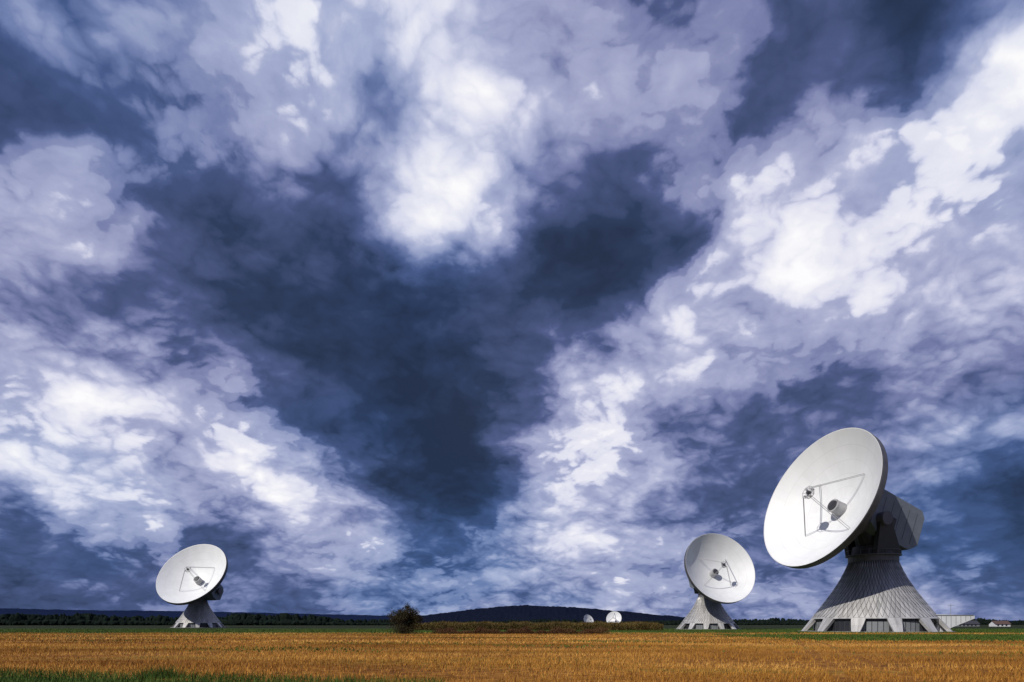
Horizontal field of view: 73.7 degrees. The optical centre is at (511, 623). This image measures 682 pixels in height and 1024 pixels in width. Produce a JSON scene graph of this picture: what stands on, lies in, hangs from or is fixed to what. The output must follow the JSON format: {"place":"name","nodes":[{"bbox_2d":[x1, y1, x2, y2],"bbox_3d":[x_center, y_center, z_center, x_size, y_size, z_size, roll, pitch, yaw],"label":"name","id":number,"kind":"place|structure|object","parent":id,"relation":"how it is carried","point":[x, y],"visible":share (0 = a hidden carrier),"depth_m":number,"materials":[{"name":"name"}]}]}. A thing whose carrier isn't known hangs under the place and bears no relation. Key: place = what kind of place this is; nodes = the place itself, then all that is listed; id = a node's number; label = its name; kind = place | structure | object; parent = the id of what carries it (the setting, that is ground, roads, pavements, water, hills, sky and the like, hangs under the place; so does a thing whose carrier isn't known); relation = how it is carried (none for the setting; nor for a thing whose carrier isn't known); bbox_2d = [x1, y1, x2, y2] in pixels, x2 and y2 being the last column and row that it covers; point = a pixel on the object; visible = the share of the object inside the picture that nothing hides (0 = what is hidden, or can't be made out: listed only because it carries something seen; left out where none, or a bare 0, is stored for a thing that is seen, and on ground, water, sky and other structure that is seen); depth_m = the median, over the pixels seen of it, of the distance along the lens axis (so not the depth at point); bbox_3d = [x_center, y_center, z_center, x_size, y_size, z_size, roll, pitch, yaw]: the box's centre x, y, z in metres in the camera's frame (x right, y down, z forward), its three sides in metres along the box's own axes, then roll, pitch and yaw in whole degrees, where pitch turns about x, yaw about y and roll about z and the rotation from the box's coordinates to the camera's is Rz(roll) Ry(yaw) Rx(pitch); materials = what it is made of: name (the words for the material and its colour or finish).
{"place":"outdoors","nodes":[
{"label":"outdoors","id":0,"kind":"place"},
{"bbox_2d":[0,608,1021,621],"bbox_3d":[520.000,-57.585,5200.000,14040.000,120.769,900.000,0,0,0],"label":"hill","id":1,"kind":"structure","parent":0,"point":[131,613],"depth_m":5010.16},
{"bbox_2d":[0,625,1023,681],"bbox_3d":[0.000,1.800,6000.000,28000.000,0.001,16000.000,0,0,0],"label":"ground","id":2,"kind":"structure","parent":0,"point":[818,659],"depth_m":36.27,"materials":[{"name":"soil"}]},
{"bbox_2d":[156,544,227,627],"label":"satellite dish antenna","id":3,"kind":"object","parent":2,"relation":"on","point":[192,577],"visible":0.99,"depth_m":304.95,"materials":[{"name":"white paint"}]},
{"bbox_2d":[0,612,408,624],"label":"tree line","id":4,"kind":"object","parent":2,"relation":"on","point":[77,618],"visible":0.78,"depth_m":698.33,"materials":[{"name":"green plant"}]},
{"bbox_2d":[385,603,423,633],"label":"bush","id":5,"kind":"object","parent":2,"relation":"on","point":[400,617],"visible":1,"depth_m":117.48,"materials":[{"name":"green plant"}]},
{"bbox_2d":[0,632,1023,681],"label":"stubble","id":6,"kind":"object","parent":2,"relation":"on","point":[502,651],"visible":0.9,"depth_m":37.69,"materials":[{"name":"plant"}]},
{"bbox_2d":[431,626,609,633],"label":"weed thicket","id":7,"kind":"object","parent":2,"relation":"on","point":[527,630],"visible":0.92,"depth_m":119.09,"materials":[{"name":"green plant"}]},
{"bbox_2d":[407,620,663,630],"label":"corn field","id":8,"kind":"structure","parent":2,"relation":"on","point":[629,625],"depth_m":176.86,"materials":[{"name":"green plant"}]},
{"bbox_2d":[584,614,592,622],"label":"dish antenna","id":9,"kind":"object","parent":2,"relation":"on","point":[588,618],"visible":0.69,"depth_m":601.27,"materials":[{"name":"white paint"}]},
{"bbox_2d":[606,611,621,622],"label":"dish antenna","id":10,"kind":"object","parent":2,"relation":"on","point":[614,616],"visible":0.8,"depth_m":601.57,"materials":[{"name":"white paint"}]},
{"bbox_2d":[428,619,808,624],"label":"tree line","id":11,"kind":"object","parent":2,"relation":"on","point":[736,621],"visible":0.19,"depth_m":906.98,"materials":[{"name":"green plant"}]},
{"bbox_2d":[676,533,754,629],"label":"satellite dish antenna","id":12,"kind":"object","parent":2,"relation":"on","point":[719,569],"visible":0.98,"depth_m":213.50,"materials":[{"name":"white paint"}]},
{"bbox_2d":[764,428,974,631],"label":"satellite dish antenna","id":13,"kind":"object","parent":2,"relation":"on","point":[831,497],"visible":0.96,"depth_m":150.49,"materials":[{"name":"white paint"}]},
{"bbox_2d":[742,617,1023,624],"bbox_3d":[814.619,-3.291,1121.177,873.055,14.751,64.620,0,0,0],"label":"tree line","id":14,"kind":"object","parent":2,"relation":"on","point":[981,621],"visible":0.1,"depth_m":1104.43,"materials":[{"name":"green plant"}]},
{"bbox_2d":[0,0,1023,620],"label":"sky","id":15,"kind":"structure","parent":0,"point":[375,307],"materials":[{"name":"blue"}]},
{"bbox_2d":[388,605,684,623],"bbox_3d":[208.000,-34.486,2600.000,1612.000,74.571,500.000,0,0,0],"label":"wooded hill","id":16,"kind":"structure","parent":0,"point":[515,612],"depth_m":2437.40,"materials":[{"name":"plant"}]},
{"bbox_2d":[989,622,1009,626],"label":"walls","id":17,"kind":"structure","parent":0,"point":[991,624],"depth_m":417.00,"materials":[{"name":"white paint"}]},
{"bbox_2d":[988,621,1010,623],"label":"roof","id":18,"kind":"structure","parent":17,"relation":"on","point":[1001,622],"depth_m":418.17,"materials":[{"name":"tile"}]},
{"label":"walls","id":19,"kind":"object","parent":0,"visible":0},
{"bbox_2d":[962,620,979,623],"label":"roof","id":20,"kind":"structure","parent":19,"relation":"on","point":[972,622],"depth_m":437.74,"materials":[{"name":"metal"}]}
]}

